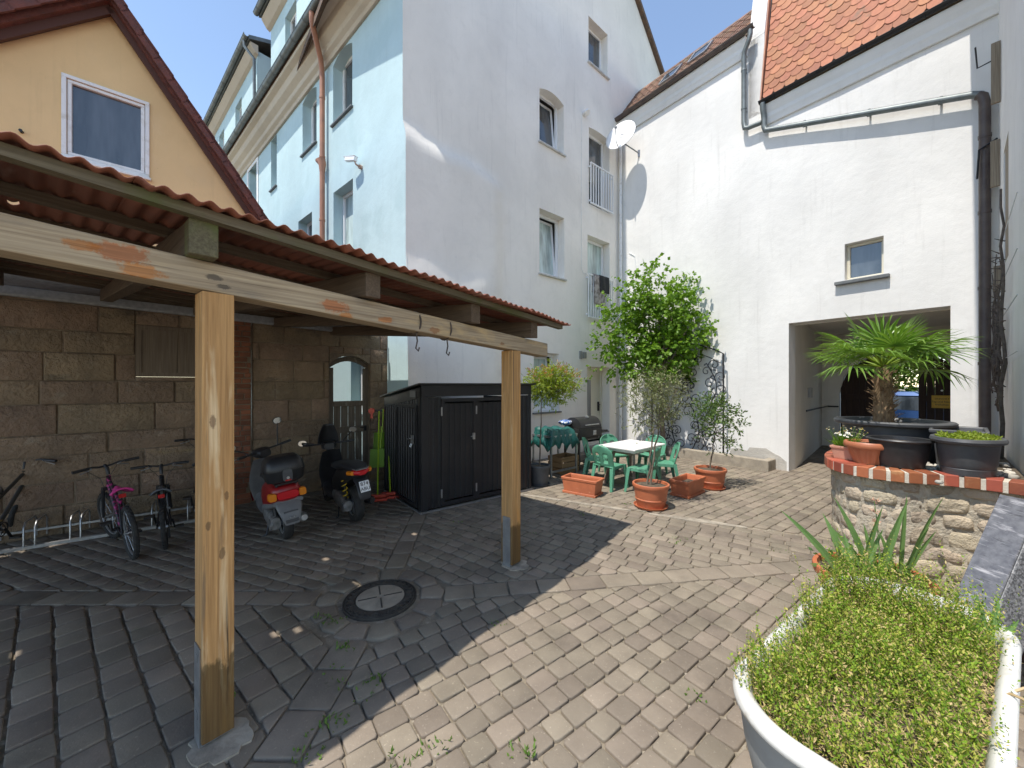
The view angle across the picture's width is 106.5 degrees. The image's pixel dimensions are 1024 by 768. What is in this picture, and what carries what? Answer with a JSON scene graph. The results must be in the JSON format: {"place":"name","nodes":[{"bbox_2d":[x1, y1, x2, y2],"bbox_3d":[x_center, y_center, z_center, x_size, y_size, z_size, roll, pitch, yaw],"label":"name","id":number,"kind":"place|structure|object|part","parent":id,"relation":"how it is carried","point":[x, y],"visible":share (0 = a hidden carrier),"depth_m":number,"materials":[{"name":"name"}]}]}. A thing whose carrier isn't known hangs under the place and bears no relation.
{"place":"outdoors","nodes":[
{"label":"outdoors","id":0,"kind":"place"},
{"bbox_2d":[0,386,1023,767],"bbox_3d":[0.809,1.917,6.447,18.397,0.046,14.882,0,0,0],"label":"paving","id":1,"kind":"structure","parent":0,"point":[68,581],"depth_m":2.95,"materials":[{"name":"grey stone"}]},
{"bbox_2d":[0,458,57,538],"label":"bicycle","id":2,"kind":"object","parent":1,"relation":"on","point":[11,516],"visible":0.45,"depth_m":4.51,"materials":[{"name":"metal"}]},
{"bbox_2d":[0,495,194,553],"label":"bicycle rack","id":3,"kind":"object","parent":1,"relation":"on","point":[36,529],"visible":0.61,"depth_m":4.67,"materials":[{"name":"metal"}]},
{"bbox_2d":[71,456,141,559],"bbox_3d":[-4.551,1.414,4.403,1.555,0.983,0.570,0,5,35],"label":"bicycle","id":4,"kind":"object","parent":1,"relation":"on","point":[121,513],"visible":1,"depth_m":4.31,"materials":[{"name":"metal"}]},
{"bbox_2d":[0,0,267,544],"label":"gabled house","id":5,"kind":"structure","parent":1,"relation":"on","point":[95,83],"depth_m":5.05,"materials":[{"name":"stone"}]},
{"bbox_2d":[67,79,144,173],"bbox_3d":[-5.409,-3.405,5.120,0.714,0.964,0.065,0,0,-41],"label":"window","id":6,"kind":"structure","parent":5,"relation":"in","point":[104,127],"depth_m":5.10,"materials":[{"name":"white paint"}]},
{"bbox_2d":[135,325,194,376],"bbox_3d":[-4.973,-0.460,5.518,0.654,0.714,0.090,0,0,-41],"label":"boarded window","id":7,"kind":"structure","parent":5,"relation":"in","point":[159,351],"depth_m":5.47,"materials":[{"name":"brown wood"}]},
{"bbox_2d":[130,460,188,549],"bbox_3d":[-4.294,1.455,4.759,1.323,0.899,0.519,0,0,31],"label":"bicycle","id":8,"kind":"object","parent":1,"relation":"on","point":[162,491],"visible":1,"depth_m":4.59,"materials":[{"name":"metal"}]},
{"bbox_2d":[174,438,194,511],"bbox_3d":[-4.266,1.328,5.149,0.563,1.150,1.642,0,0,-24],"label":"bicycle","id":9,"kind":"object","parent":1,"relation":"on","point":[187,497],"visible":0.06,"depth_m":5.19,"materials":[{"name":"metal"}]},
{"bbox_2d":[234,417,307,538],"bbox_3d":[-3.218,1.204,5.044,0.794,1.411,1.912,-7,5,-43],"label":"motor scooter","id":10,"kind":"object","parent":1,"relation":"on","point":[277,489],"visible":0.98,"depth_m":4.50,"materials":[{"name":"plastic"}]},
{"bbox_2d":[0,131,570,748],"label":"carport","id":11,"kind":"object","parent":1,"relation":"on","point":[78,229],"visible":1,"depth_m":2.07,"materials":[{"name":"brown wood"}]},
{"bbox_2d":[251,323,387,501],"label":"garden wall","id":12,"kind":"structure","parent":1,"relation":"on","point":[301,389],"depth_m":6.74,"materials":[{"name":"stone"}]},
{"bbox_2d":[329,356,367,477],"bbox_3d":[-3.079,0.680,7.210,0.730,2.400,0.119,0,0,-41],"label":"garden door","id":13,"kind":"structure","parent":12,"relation":"in","point":[348,376],"depth_m":7.25,"materials":[{"name":"grey wood"}]},
{"bbox_2d":[368,408,382,417],"bbox_3d":[-2.446,0.543,7.122,0.480,0.194,0.080,0,0,-6],"label":"broom holder","id":14,"kind":"object","parent":12,"relation":"attached to","point":[371,411],"visible":0.52,"depth_m":7.07,"materials":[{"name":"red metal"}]},
{"bbox_2d":[373,409,383,448],"bbox_3d":[-2.353,0.819,6.967,0.346,0.722,0.171,0,0,-29],"label":"dustpan","id":15,"kind":"object","parent":14,"relation":"hanging from","point":[375,443],"visible":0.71,"depth_m":6.95,"materials":[{"name":"green plastic"}]},
{"bbox_2d":[369,426,383,467],"bbox_3d":[-2.335,1.119,6.787,0.380,0.722,0.171,0,0,-20],"label":"dustpan","id":16,"kind":"object","parent":12,"relation":"hanging from","point":[373,458],"visible":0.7,"depth_m":6.78,"materials":[{"name":"green plastic"}]},
{"bbox_2d":[298,424,374,520],"bbox_3d":[-2.544,1.261,5.673,0.846,1.289,2.026,-8,5,-41],"label":"motor scooter","id":17,"kind":"object","parent":1,"relation":"on","point":[340,478],"visible":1,"depth_m":5.34,"materials":[{"name":"plastic"}]},
{"bbox_2d":[371,411,386,501],"bbox_3d":[-2.307,1.195,6.596,0.294,1.403,0.908,0,0,-18],"label":"broom","id":18,"kind":"object","parent":1,"relation":"on","point":[380,497],"visible":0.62,"depth_m":6.31,"materials":[{"name":"green plastic"}]},
{"bbox_2d":[342,579,416,621],"bbox_3d":[-1.170,1.908,3.400,0.624,0.044,0.624,0,0,0],"label":"manhole cover","id":19,"kind":"object","parent":1,"relation":"on","point":[379,600],"visible":1,"depth_m":3.34,"materials":[{"name":"metal"}]},
{"bbox_2d":[381,456,398,498],"bbox_3d":[-2.143,1.185,6.724,0.294,1.422,0.882,0,0,-18],"label":"broom","id":20,"kind":"object","parent":1,"relation":"on","point":[391,494],"visible":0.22,"depth_m":6.34,"materials":[{"name":"green plastic"}]},
{"bbox_2d":[203,0,664,460],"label":"apartment house","id":21,"kind":"structure","parent":1,"relation":"on","point":[471,135],"depth_m":9.33,"materials":[{"name":"white paint"}]},
{"bbox_2d":[300,99,316,157],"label":"window","id":22,"kind":"structure","parent":21,"relation":"in","point":[314,109],"depth_m":10.61,"materials":[{"name":"white plastic"}]},
{"bbox_2d":[307,221,311,235],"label":"window","id":23,"kind":"structure","parent":21,"relation":"in","point":[309,226],"depth_m":10.84,"materials":[{"name":"white plastic"}]},
{"bbox_2d":[330,56,352,127],"bbox_3d":[-3.884,-7.013,9.007,0.482,1.609,1.110,0,0,-41],"label":"window","id":24,"kind":"structure","parent":21,"relation":"in","point":[347,74],"depth_m":9.26,"materials":[{"name":"white paint"}]},
{"bbox_2d":[343,190,352,246],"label":"window","id":25,"kind":"structure","parent":21,"relation":"in","point":[348,198],"depth_m":9.29,"materials":[{"name":"white plastic"}]},
{"bbox_2d":[343,155,362,169],"bbox_3d":[-3.443,-4.798,8.289,0.386,0.284,0.214,0,0,29],"label":"security camera","id":26,"kind":"object","parent":21,"relation":"attached to","point":[352,158],"visible":1,"depth_m":8.21,"materials":[{"name":"white plastic"}]},
{"bbox_2d":[532,354,561,413],"bbox_3d":[0.732,-0.023,9.991,1.024,1.549,0.610,0,0,-41],"label":"window","id":27,"kind":"structure","parent":21,"relation":"in","point":[537,360],"depth_m":10.14,"materials":[{"name":"grey glass"}]},
{"bbox_2d":[538,94,566,156],"bbox_3d":[0.880,-6.822,10.117,1.014,1.489,0.610,0,0,-41],"label":"window","id":28,"kind":"structure","parent":21,"relation":"in","point":[547,115],"depth_m":10.28,"materials":[{"name":"white plastic"}]},
{"bbox_2d":[538,214,566,280],"bbox_3d":[0.887,-3.598,10.123,1.034,1.679,0.610,0,0,-41],"label":"window","id":29,"kind":"structure","parent":21,"relation":"in","point":[548,227],"depth_m":10.30,"materials":[{"name":"white glass"}]},
{"bbox_2d":[587,367,601,439],"bbox_3d":[2.355,0.582,11.453,1.070,2.155,0.152,0,0,-41],"label":"door","id":30,"kind":"structure","parent":21,"relation":"in","point":[594,386],"depth_m":11.62,"materials":[{"name":"beige paint"}]},
{"bbox_2d":[588,240,602,317],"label":"window","id":31,"kind":"structure","parent":21,"relation":"in","point":[595,250],"depth_m":11.53,"materials":[{"name":"white glass"}]},
{"bbox_2d":[589,134,602,209],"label":"window","id":32,"kind":"structure","parent":21,"relation":"in","point":[595,146],"depth_m":11.56,"materials":[{"name":"white plastic"}]},
{"bbox_2d":[592,273,604,305],"bbox_3d":[2.496,-2.722,11.060,0.493,0.875,0.112,0,0,-41],"label":"towel","id":33,"kind":"object","parent":21,"relation":"hanging from","point":[599,298],"visible":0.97,"depth_m":10.96,"materials":[{"name":"white fabric"}]},
{"bbox_2d":[587,28,609,80],"bbox_3d":[2.457,-9.837,11.305,1.014,1.359,0.350,0,0,-41],"label":"window","id":34,"kind":"structure","parent":21,"relation":"in","point":[594,42],"depth_m":11.50,"materials":[{"name":"white plastic"}]},
{"bbox_2d":[599,275,609,293],"bbox_3d":[2.684,-2.907,11.195,0.433,0.505,0.112,0,0,-41],"label":"towel","id":35,"kind":"object","parent":21,"relation":"hanging from","point":[604,284],"visible":0.94,"depth_m":11.16,"materials":[{"name":"grey fabric"}]},
{"bbox_2d":[380,383,535,514],"bbox_3d":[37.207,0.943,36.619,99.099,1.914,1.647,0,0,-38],"label":"storage shed","id":36,"kind":"structure","parent":1,"relation":"on","point":[438,451],"depth_m":6.04,"materials":[{"name":"metal"}]},
{"bbox_2d":[441,398,475,505],"bbox_3d":[-0.815,1.030,5.939,0.629,1.620,0.081,0,0,-38],"label":"door","id":37,"kind":"structure","parent":36,"relation":"in","point":[458,420],"depth_m":5.96,"materials":[{"name":"metal"}]},
{"bbox_2d":[476,397,500,497],"bbox_3d":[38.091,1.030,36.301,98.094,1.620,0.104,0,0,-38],"label":"door","id":38,"kind":"structure","parent":36,"relation":"in","point":[488,414],"depth_m":6.31,"materials":[{"name":"metal"}]},
{"bbox_2d":[186,494,747,767],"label":"mortar patches","id":39,"kind":"object","parent":1,"relation":"on","point":[225,747],"visible":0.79,"depth_m":2.03,"materials":[{"name":"grey concrete"}]},
{"bbox_2d":[234,503,773,767],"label":"weeds","id":40,"kind":"object","parent":1,"relation":"on","point":[421,742],"visible":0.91,"depth_m":2.12,"materials":[{"name":"green plant"}]},
{"bbox_2d":[531,462,550,486],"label":"plant pot","id":41,"kind":"object","parent":1,"relation":"on","point":[539,475],"visible":0.88,"depth_m":7.07,"materials":[{"name":"grey plastic"}]},
{"bbox_2d":[521,358,584,465],"bbox_3d":[0.758,0.530,7.264,1.302,2.062,0.964,0,0,0],"label":"standard shrub","id":42,"kind":"object","parent":41,"relation":"in","point":[547,382],"visible":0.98,"depth_m":7.16,"materials":[{"name":"green plant"}]},
{"bbox_2d":[531,425,579,479],"bbox_3d":[0.899,1.388,8.049,0.947,1.024,0.707,0,0,-40],"label":"covered table","id":43,"kind":"object","parent":1,"relation":"on","point":[557,436],"visible":0.96,"depth_m":7.83,"materials":[{"name":"fabric"}]},
{"bbox_2d":[558,419,571,424],"bbox_3d":[1.180,0.851,8.470,0.340,0.129,0.240,0,0,-40],"label":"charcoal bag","id":44,"kind":"object","parent":43,"relation":"on","point":[564,422],"visible":1,"depth_m":8.38,"materials":[{"name":"white plastic"}]},
{"bbox_2d":[548,452,578,474],"bbox_3d":[1.120,1.720,8.280,0.560,0.360,0.400,0,0,-40],"label":"wooden crate","id":45,"kind":"object","parent":1,"relation":"on","point":[559,461],"visible":0.82,"depth_m":8.13,"materials":[{"name":"brown wood"}]},
{"bbox_2d":[561,473,604,497],"bbox_3d":[1.230,1.760,6.660,0.668,0.280,0.348,0,0,36],"label":"plant trough","id":46,"kind":"object","parent":1,"relation":"on","point":[583,485],"visible":1,"depth_m":6.55,"materials":[{"name":"ceramic"}]},
{"bbox_2d":[564,415,608,470],"bbox_3d":[1.654,1.300,8.734,1.310,1.199,0.582,0,0,-40],"label":"barbecue","id":47,"kind":"object","parent":1,"relation":"on","point":[587,427],"visible":0.67,"depth_m":8.51,"materials":[{"name":"metal"}]},
{"bbox_2d":[582,437,609,474],"bbox_3d":[1.686,1.499,7.733,0.552,0.810,0.495,0,0,21],"label":"garden chair","id":48,"kind":"object","parent":1,"relation":"on","point":[589,458],"visible":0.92,"depth_m":7.73,"materials":[{"name":"green plastic"}]},
{"bbox_2d":[591,445,628,491],"bbox_3d":[1.772,1.499,7.027,0.552,0.810,0.495,0,0,-39],"label":"garden chair","id":49,"kind":"object","parent":1,"relation":"on","point":[610,463],"visible":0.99,"depth_m":6.87,"materials":[{"name":"green plastic"}]},
{"bbox_2d":[598,434,628,475],"bbox_3d":[2.170,1.499,8.154,0.495,0.810,0.552,0,0,-17],"label":"garden chair","id":50,"kind":"object","parent":1,"relation":"on","point":[608,438],"visible":0.46,"depth_m":8.34,"materials":[{"name":"green plastic"}]},
{"bbox_2d":[600,439,664,489],"bbox_3d":[2.320,1.534,7.380,1.100,0.748,0.780,0,0,-41],"label":"garden table","id":51,"kind":"object","parent":1,"relation":"on","point":[631,448],"visible":0.81,"depth_m":7.21,"materials":[{"name":"white plastic"}]},
{"bbox_2d":[624,447,660,491],"bbox_3d":[2.347,1.499,6.756,0.552,0.810,0.495,0,0,41],"label":"garden chair","id":52,"kind":"object","parent":1,"relation":"on","point":[637,468],"visible":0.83,"depth_m":6.71,"materials":[{"name":"green plastic"}]},
{"bbox_2d":[632,478,669,510],"bbox_3d":[2.151,1.715,5.926,0.554,0.370,0.554,0,0,0],"label":"plant pot","id":53,"kind":"object","parent":1,"relation":"on","point":[652,497],"visible":0.98,"depth_m":5.75,"materials":[{"name":"ceramic"}]},
{"bbox_2d":[615,362,695,484],"bbox_3d":[2.227,0.607,6.019,1.250,1.933,0.932,0,0,0],"label":"olive tree","id":54,"kind":"object","parent":53,"relation":"on","point":[661,408],"visible":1,"depth_m":5.95,"materials":[{"name":"green plant"}]},
{"bbox_2d":[585,252,718,453],"bbox_3d":[3.911,-0.752,9.976,3.981,5.313,2.112,0,0,13],"label":"garden tree","id":55,"kind":"object","parent":1,"relation":"on","point":[649,349],"visible":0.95,"depth_m":9.70,"materials":[{"name":"green plant"}]},
{"bbox_2d":[638,435,667,475],"bbox_3d":[2.962,1.499,8.048,0.495,0.810,0.552,0,0,38],"label":"garden chair","id":56,"kind":"object","parent":1,"relation":"on","point":[661,439],"visible":0.43,"depth_m":8.08,"materials":[{"name":"green plastic"}]},
{"bbox_2d":[652,442,680,478],"bbox_3d":[2.895,1.499,7.232,0.552,0.810,0.495,0,0,12],"label":"garden chair","id":57,"kind":"object","parent":1,"relation":"on","point":[671,463],"visible":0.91,"depth_m":7.18,"materials":[{"name":"green plastic"}]},
{"bbox_2d":[669,473,705,498],"bbox_3d":[3.040,1.760,6.620,0.668,0.280,0.348,0,0,-41],"label":"plant trough","id":58,"kind":"object","parent":1,"relation":"on","point":[687,486],"visible":1,"depth_m":6.49,"materials":[{"name":"ceramic"}]},
{"bbox_2d":[694,465,726,490],"bbox_3d":[3.641,1.720,7.022,0.554,0.360,0.554,0,0,0],"label":"plant pot","id":59,"kind":"object","parent":1,"relation":"on","point":[715,478],"visible":0.88,"depth_m":6.83,"materials":[{"name":"ceramic"}]},
{"bbox_2d":[684,386,751,469],"bbox_3d":[3.818,0.803,7.070,1.171,1.558,0.856,0,0,-35],"label":"leafy shrub","id":60,"kind":"object","parent":59,"relation":"on","point":[713,409],"visible":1,"depth_m":7.00,"materials":[{"name":"green plant"}]},
{"bbox_2d":[666,445,775,471],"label":"stone kerb","id":61,"kind":"structure","parent":1,"relation":"on","point":[765,465],"depth_m":8.92,"materials":[{"name":"stone"}]},
{"bbox_2d":[614,0,998,470],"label":"gatehouse","id":62,"kind":"object","parent":1,"relation":"on","point":[795,176],"visible":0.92,"depth_m":8.22,"materials":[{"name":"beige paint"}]},
{"bbox_2d":[606,120,639,156],"bbox_3d":[3.299,-7.213,11.082,1.035,0.926,0.626,0,0,0],"label":"satellite dish","id":63,"kind":"object","parent":62,"relation":"attached to","point":[620,134],"visible":1,"depth_m":11.13,"materials":[{"name":"white metal"}]},
{"bbox_2d":[847,238,883,279],"bbox_3d":[6.882,-2.405,7.433,0.065,0.704,0.554,0,0,-36],"label":"window","id":64,"kind":"structure","parent":62,"relation":"in","point":[864,259],"depth_m":7.43,"materials":[{"name":"blue glass"}]},
{"bbox_2d":[931,390,950,408],"bbox_3d":[11.079,0.387,9.849,0.042,0.477,0.371,0,0,-36],"label":"notice sign","id":65,"kind":"object","parent":62,"relation":"attached to","point":[940,401],"visible":0.98,"depth_m":9.86,"materials":[{"name":"yellow metal"}]},
{"bbox_2d":[812,552,940,595],"bbox_3d":[2.780,1.669,2.960,0.724,0.438,0.724,0,0,0],"label":"plant pot","id":66,"kind":"object","parent":1,"relation":"on","point":[818,557],"visible":0.11,"depth_m":3.03,"materials":[{"name":"ceramic"}]},
{"bbox_2d":[782,506,882,575],"bbox_3d":[2.408,1.197,2.857,0.800,0.630,0.168,0,0,0],"label":"iris plant","id":67,"kind":"object","parent":66,"relation":"on","point":[820,548],"visible":0.52,"depth_m":2.86,"materials":[{"name":"green plant"}]},
{"bbox_2d":[834,497,907,575],"bbox_3d":[2.736,1.185,2.969,0.503,0.649,0.154,0,0,11],"label":"iris plant","id":68,"kind":"object","parent":66,"relation":"in","point":[894,531],"visible":0.55,"depth_m":2.94,"materials":[{"name":"green plant"}]},
{"bbox_2d":[869,497,880,570],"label":"dry flower stalk","id":69,"kind":"object","parent":66,"relation":"on","point":[874,509],"visible":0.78,"depth_m":2.84,"materials":[{"name":"brown plant"}]},
{"bbox_2d":[804,539,949,593],"bbox_3d":[2.758,1.447,2.947,0.755,0.368,0.770,0,0,30],"label":"plant","id":70,"kind":"object","parent":66,"relation":"in","point":[877,554],"visible":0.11,"depth_m":2.90,"materials":[{"name":"green plant"}]},
{"bbox_2d":[878,496,942,576],"bbox_3d":[3.140,1.182,2.956,0.510,0.660,0.116,0,0,0],"label":"iris plant","id":71,"kind":"object","parent":66,"relation":"on","point":[915,553],"visible":0.73,"depth_m":2.97,"materials":[{"name":"green plant"}]},
{"bbox_2d":[733,576,1021,767],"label":"bathtub","id":72,"kind":"object","parent":1,"relation":"on","point":[770,743],"visible":0.35,"depth_m":1.46,"materials":[{"name":"ceramic"}]},
{"bbox_2d":[727,523,1023,767],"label":"tub weeds","id":73,"kind":"object","parent":72,"relation":"on","point":[883,661],"visible":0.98,"depth_m":1.62,"materials":[{"name":"green plant"}]},
{"bbox_2d":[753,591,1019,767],"bbox_3d":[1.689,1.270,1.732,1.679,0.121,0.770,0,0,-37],"label":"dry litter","id":74,"kind":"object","parent":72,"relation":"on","point":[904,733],"visible":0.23,"depth_m":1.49,"materials":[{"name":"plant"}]},
{"bbox_2d":[956,594,1018,647],"bbox_3d":[2.348,1.185,1.901,0.243,0.295,0.046,0,0,11],"label":"iris plant","id":75,"kind":"object","parent":72,"relation":"in","point":[1009,628],"visible":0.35,"depth_m":1.89,"materials":[{"name":"green plant"}]},
{"bbox_2d":[982,687,1023,702],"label":"dry stalks","id":76,"kind":"object","parent":72,"relation":"on","point":[1020,689],"visible":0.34,"depth_m":1.49,"materials":[{"name":"plant"}]},
{"bbox_2d":[824,449,1023,582],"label":"raised planter","id":77,"kind":"object","parent":1,"relation":"on","point":[959,521],"visible":0.66,"depth_m":3.76,"materials":[{"name":"stone"}]},
{"bbox_2d":[829,444,852,459],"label":"plant pot","id":78,"kind":"object","parent":77,"relation":"on","point":[840,452],"visible":0.4,"depth_m":4.40,"materials":[{"name":"pink ceramic"}]},
{"bbox_2d":[826,425,867,446],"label":"daisy plant","id":79,"kind":"object","parent":78,"relation":"in","point":[838,441],"visible":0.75,"depth_m":4.43,"materials":[{"name":"white plant"}]},
{"bbox_2d":[843,439,883,464],"bbox_3d":[3.920,0.748,4.200,0.430,0.235,0.430,0,0,0],"label":"plant pot","id":80,"kind":"object","parent":77,"relation":"on","point":[863,451],"visible":0.66,"depth_m":4.11,"materials":[{"name":"ceramic"}]},
{"bbox_2d":[833,416,958,462],"bbox_3d":[4.720,0.672,4.760,1.100,0.455,1.100,0,0,0],"label":"plant pot","id":81,"kind":"object","parent":77,"relation":"on","point":[913,427],"visible":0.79,"depth_m":4.48,"materials":[{"name":"grey plastic"}]},
{"bbox_2d":[808,312,991,422],"bbox_3d":[4.661,-0.227,4.794,1.930,1.469,1.530,0,0,0],"label":"fan palm","id":82,"kind":"object","parent":81,"relation":"in","point":[884,405],"visible":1,"depth_m":4.64,"materials":[{"name":"green plant"}]},
{"bbox_2d":[866,435,935,468],"bbox_3d":[4.100,0.716,4.050,0.524,0.288,0.524,0,0,0],"label":"plant pot","id":83,"kind":"object","parent":77,"relation":"on","point":[907,452],"visible":0.96,"depth_m":3.89,"materials":[{"name":"black plastic"}]},
{"bbox_2d":[867,461,1020,483],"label":"white pebbles","id":84,"kind":"object","parent":77,"relation":"on","point":[1008,473],"visible":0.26,"depth_m":3.90,"materials":[{"name":"white stone"}]},
{"bbox_2d":[929,426,990,464],"bbox_3d":[4.860,0.685,4.160,0.667,0.410,0.417,0,0,-40],"label":"plant pot","id":85,"kind":"object","parent":77,"relation":"on","point":[983,430],"visible":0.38,"depth_m":4.11,"materials":[{"name":"grey plastic"}]},
{"bbox_2d":[929,433,1008,477],"bbox_3d":[4.430,0.689,3.720,0.690,0.352,0.497,0,0,-32],"label":"plant pot","id":86,"kind":"object","parent":77,"relation":"on","point":[971,458],"visible":0.84,"depth_m":3.54,"materials":[{"name":"grey plastic"}]},
{"bbox_2d":[934,429,1002,439],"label":"plant","id":87,"kind":"object","parent":86,"relation":"in","point":[972,435],"visible":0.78,"depth_m":3.65,"materials":[{"name":"green plant"}]},
{"bbox_2d":[953,494,1023,653],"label":"granite block","id":88,"kind":"structure","parent":1,"relation":"on","point":[997,558],"depth_m":2.42,"materials":[{"name":"grey stone"}]},
{"bbox_2d":[974,0,1023,476],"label":"side house","id":89,"kind":"structure","parent":1,"relation":"on","point":[1007,146],"depth_m":4.63,"materials":[{"name":"white paint"}]},
{"bbox_2d":[986,189,1007,458],"bbox_3d":[6.553,-0.725,5.189,1.915,3.353,0.116,0,0,-41],"label":"climbing vine","id":90,"kind":"object","parent":89,"relation":"attached to","point":[997,361],"visible":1,"depth_m":4.70,"materials":[{"name":"brown plant"}]},
{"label":"planting bed","id":91,"kind":"structure","parent":1,"relation":"on","visible":0},
{"bbox_2d":[649,344,725,451],"bbox_3d":[4.499,0.342,10.016,0.040,2.776,2.117,0,0,-36],"label":"iron trellis","id":92,"kind":"object","parent":91,"relation":"on","point":[723,391],"visible":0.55,"depth_m":9.71,"materials":[{"name":"black"}]},
{"bbox_2d":[124,0,943,386],"label":"sky","id":93,"kind":"structure","parent":0,"point":[197,40],"materials":[{"name":"blue"}]},
{"bbox_2d":[893,391,918,418],"bbox_3d":[13.146,1.080,13.135,2.120,1.660,4.400,0,0,-36],"label":"parked car","id":94,"kind":"object","parent":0,"point":[908,406],"visible":0.02,"depth_m":12.35,"materials":[{"name":"blue paint"}]},
{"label":"windows","id":95,"kind":"part","parent":94,"relation":"part of","materials":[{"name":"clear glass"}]},
{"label":"grass verge","id":96,"kind":"structure","parent":0,"visible":0},
{"bbox_2d":[880,351,918,390],"bbox_3d":[17.591,-0.850,17.901,5.144,6.147,4.609,0,0,0],"label":"street tree","id":97,"kind":"object","parent":96,"relation":"on","point":[910,387],"visible":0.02,"depth_m":17.28,"materials":[{"name":"green plant"}]}
]}

